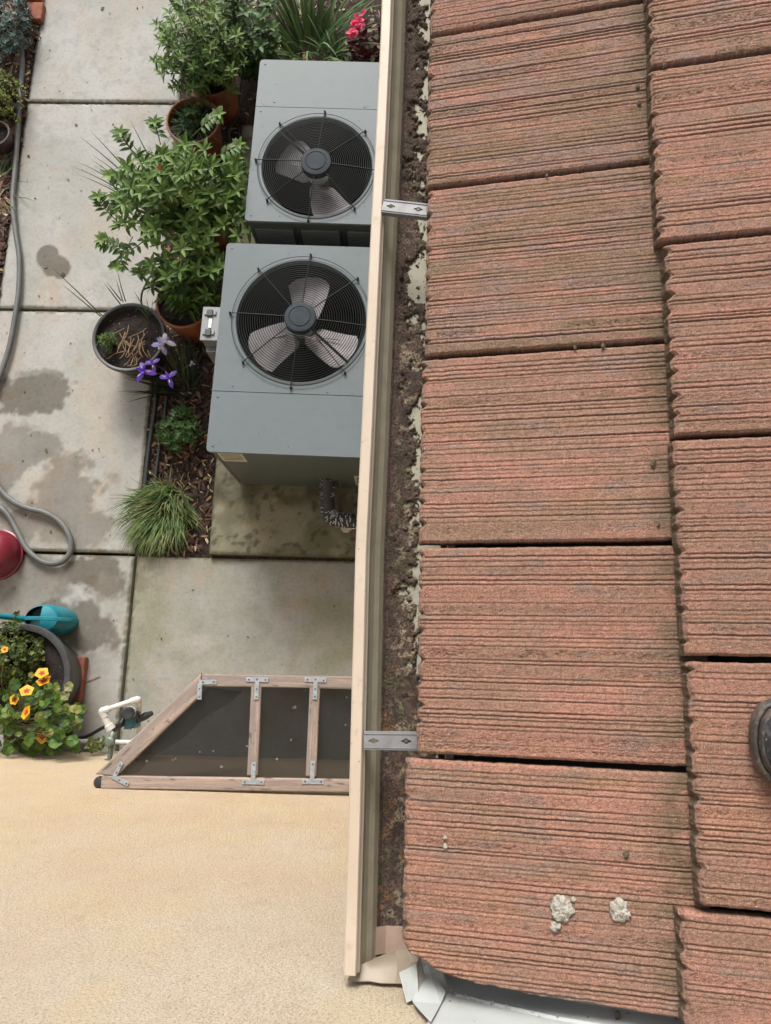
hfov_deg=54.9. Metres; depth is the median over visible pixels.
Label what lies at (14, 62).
leaf litter
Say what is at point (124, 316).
black pot
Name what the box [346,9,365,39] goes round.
pink flower
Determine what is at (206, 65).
leafy bush
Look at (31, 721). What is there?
nasturtium
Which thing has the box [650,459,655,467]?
moss crumb
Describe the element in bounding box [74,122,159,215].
onion grass
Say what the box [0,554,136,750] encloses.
path
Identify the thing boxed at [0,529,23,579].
maroon pot
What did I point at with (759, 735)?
shoe
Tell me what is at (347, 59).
coleus
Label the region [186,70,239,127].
clay pot
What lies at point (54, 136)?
path
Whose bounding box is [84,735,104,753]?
trailing shoot
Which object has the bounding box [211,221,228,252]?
clay pot
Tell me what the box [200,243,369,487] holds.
heat pump
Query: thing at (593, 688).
tiled roof
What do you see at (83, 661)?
paver brick
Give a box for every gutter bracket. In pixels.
[363,731,416,750]
[381,199,427,220]
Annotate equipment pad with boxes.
[209,125,357,558]
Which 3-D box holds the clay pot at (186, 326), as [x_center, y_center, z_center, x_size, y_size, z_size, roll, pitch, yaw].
[-1.157,-1.172,4.410,0.322,0.310,0.322,1,78,1]
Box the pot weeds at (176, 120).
[164,96,222,149]
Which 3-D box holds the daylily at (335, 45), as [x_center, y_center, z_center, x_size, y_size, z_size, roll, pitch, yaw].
[-0.286,-2.937,4.773,0.901,0.293,0.713,1,78,1]
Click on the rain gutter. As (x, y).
(367, 939)
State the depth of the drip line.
4.36 m
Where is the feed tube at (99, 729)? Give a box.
[78,726,104,738]
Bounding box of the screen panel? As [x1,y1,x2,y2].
[93,673,351,791]
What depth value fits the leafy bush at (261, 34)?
4.53 m
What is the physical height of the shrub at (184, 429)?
0.244 m
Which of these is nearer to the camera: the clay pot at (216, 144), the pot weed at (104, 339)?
the pot weed at (104, 339)
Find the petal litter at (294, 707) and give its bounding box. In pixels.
[146,690,346,767]
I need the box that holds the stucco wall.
[0,748,427,1023]
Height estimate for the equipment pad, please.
0.091 m
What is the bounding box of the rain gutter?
[343,0,446,983]
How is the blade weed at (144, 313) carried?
on the black pot at (124, 316)
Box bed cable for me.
[228,73,242,180]
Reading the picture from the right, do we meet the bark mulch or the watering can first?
the bark mulch
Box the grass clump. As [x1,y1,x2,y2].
[104,469,205,570]
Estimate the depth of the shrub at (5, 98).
4.79 m
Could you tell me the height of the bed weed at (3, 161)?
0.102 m
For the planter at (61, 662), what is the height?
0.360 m
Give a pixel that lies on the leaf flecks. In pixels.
(63, 273)
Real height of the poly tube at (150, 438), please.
0.046 m
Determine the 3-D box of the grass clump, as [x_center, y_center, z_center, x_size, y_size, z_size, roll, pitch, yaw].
[-1.329,0.033,4.243,0.547,0.132,0.560,-24,79,-4]
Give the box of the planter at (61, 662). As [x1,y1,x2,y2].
[0,624,81,734]
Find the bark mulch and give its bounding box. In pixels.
[138,0,381,555]
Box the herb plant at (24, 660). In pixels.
[0,610,44,690]
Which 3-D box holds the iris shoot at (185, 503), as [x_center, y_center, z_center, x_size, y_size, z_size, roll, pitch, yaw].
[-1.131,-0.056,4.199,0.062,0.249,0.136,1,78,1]
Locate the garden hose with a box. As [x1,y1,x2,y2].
[0,40,73,566]
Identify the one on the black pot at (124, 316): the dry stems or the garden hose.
the dry stems
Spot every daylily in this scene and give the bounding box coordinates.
[244,0,381,61]
[294,6,377,60]
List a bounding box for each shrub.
[0,68,26,124]
[154,414,173,444]
[158,404,205,452]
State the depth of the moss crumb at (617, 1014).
1.01 m
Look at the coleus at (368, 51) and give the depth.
4.70 m
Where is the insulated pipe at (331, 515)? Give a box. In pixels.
[320,478,356,527]
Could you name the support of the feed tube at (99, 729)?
on the path at (94, 594)
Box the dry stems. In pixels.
[107,325,150,365]
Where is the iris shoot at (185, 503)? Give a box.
[176,486,191,517]
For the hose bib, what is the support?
attached to the stucco wall
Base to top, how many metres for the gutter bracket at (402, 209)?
0.024 m
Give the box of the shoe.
[748,699,770,782]
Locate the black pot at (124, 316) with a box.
[92,303,169,379]
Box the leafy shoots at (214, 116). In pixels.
[88,105,253,281]
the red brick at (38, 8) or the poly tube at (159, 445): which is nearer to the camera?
the poly tube at (159, 445)
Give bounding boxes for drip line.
[140,279,148,303]
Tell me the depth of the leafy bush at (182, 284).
3.98 m
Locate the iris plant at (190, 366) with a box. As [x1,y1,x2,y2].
[123,332,211,412]
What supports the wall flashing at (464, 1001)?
attached to the stucco wall
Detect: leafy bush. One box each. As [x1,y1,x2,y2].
[108,130,258,288]
[141,224,235,324]
[149,0,249,118]
[208,0,280,84]
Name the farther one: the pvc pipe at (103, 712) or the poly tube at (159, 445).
the poly tube at (159, 445)
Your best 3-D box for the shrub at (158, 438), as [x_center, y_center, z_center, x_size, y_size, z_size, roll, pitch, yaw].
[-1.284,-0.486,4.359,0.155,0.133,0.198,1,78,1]
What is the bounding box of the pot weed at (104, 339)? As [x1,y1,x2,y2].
[96,330,117,353]
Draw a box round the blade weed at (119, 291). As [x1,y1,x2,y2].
[104,274,125,304]
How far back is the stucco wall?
1.48 m
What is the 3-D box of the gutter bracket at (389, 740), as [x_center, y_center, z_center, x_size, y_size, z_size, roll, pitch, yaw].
[0.010,0.362,1.175,0.090,0.024,0.028,0,78,1]
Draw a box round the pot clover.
[178,105,207,137]
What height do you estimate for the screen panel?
0.530 m
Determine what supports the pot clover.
in the clay pot at (216, 144)
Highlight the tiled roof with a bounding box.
[401,0,770,1023]
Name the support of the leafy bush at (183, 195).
in the clay pot at (222, 244)
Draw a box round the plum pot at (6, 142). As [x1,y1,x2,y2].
[0,121,13,154]
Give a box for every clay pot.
[155,291,210,342]
[166,97,222,162]
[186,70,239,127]
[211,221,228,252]
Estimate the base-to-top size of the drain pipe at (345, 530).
0.065 m
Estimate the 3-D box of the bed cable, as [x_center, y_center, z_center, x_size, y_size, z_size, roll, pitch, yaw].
[-0.966,-2.552,4.780,0.111,0.105,0.973,0,78,1]
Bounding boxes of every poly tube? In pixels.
[137,374,159,539]
[148,362,172,521]
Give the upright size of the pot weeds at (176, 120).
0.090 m
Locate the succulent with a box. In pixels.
[0,0,40,61]
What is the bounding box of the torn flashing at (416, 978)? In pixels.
[348,949,444,1021]
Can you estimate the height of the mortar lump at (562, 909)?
0.012 m
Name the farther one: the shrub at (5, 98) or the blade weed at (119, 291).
the shrub at (5, 98)
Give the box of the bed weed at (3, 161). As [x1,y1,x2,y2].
[0,150,34,214]
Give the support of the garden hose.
on the path at (71, 431)
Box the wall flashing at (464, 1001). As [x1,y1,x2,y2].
[420,957,683,1023]
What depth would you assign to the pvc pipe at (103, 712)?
3.53 m
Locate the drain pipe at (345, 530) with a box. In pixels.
[340,527,355,532]
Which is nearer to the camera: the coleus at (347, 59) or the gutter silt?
the gutter silt
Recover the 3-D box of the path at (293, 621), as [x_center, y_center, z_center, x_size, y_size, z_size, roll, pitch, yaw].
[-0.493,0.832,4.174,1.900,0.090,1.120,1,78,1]
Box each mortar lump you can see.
[549,894,575,922]
[549,921,560,932]
[609,897,630,923]
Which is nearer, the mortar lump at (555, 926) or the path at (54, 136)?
the mortar lump at (555, 926)
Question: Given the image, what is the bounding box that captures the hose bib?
[104,730,116,759]
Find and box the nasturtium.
[0,646,86,757]
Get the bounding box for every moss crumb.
[615,1010,620,1019]
[623,849,628,858]
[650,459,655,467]
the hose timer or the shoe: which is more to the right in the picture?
the shoe
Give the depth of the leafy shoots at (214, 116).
3.93 m
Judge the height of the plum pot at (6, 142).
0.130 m
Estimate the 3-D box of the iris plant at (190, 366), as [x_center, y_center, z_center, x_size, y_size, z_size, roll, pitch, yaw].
[-1.270,-0.862,4.295,0.570,0.403,0.593,1,78,1]
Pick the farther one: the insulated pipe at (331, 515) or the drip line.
the drip line
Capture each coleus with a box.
[344,51,373,61]
[345,17,380,61]
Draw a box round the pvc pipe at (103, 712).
[61,696,141,744]
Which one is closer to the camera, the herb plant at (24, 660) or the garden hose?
the herb plant at (24, 660)
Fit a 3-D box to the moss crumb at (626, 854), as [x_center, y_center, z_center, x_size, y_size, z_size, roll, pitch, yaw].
[0.331,0.472,1.023,0.008,0.008,0.013,1,78,1]
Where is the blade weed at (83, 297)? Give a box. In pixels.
[57,272,101,316]
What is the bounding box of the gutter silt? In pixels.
[377,0,437,926]
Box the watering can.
[0,605,78,635]
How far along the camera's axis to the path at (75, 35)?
4.99 m
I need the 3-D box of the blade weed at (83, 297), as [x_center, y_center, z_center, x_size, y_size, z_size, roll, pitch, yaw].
[-1.729,-1.223,4.182,0.245,0.284,0.022,38,81,8]
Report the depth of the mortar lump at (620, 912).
1.01 m
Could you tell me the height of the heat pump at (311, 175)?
0.734 m
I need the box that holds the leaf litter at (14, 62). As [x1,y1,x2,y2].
[0,3,39,299]
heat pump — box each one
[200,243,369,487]
[243,60,378,246]
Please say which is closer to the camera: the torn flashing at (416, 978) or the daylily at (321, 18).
the torn flashing at (416, 978)
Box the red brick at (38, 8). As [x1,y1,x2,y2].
[4,0,45,24]
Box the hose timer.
[112,706,153,731]
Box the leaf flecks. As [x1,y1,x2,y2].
[4,6,334,720]
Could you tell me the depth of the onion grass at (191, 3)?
4.61 m
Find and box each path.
[0,104,176,312]
[0,311,153,554]
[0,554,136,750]
[29,0,188,104]
[119,556,354,750]
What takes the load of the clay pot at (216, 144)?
on the bark mulch
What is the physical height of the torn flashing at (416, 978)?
0.155 m
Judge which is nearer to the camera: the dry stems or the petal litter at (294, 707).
the petal litter at (294, 707)
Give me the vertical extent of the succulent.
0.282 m
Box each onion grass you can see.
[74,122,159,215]
[169,0,199,18]
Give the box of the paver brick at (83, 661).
[73,656,87,700]
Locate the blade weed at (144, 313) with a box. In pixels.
[135,293,152,318]

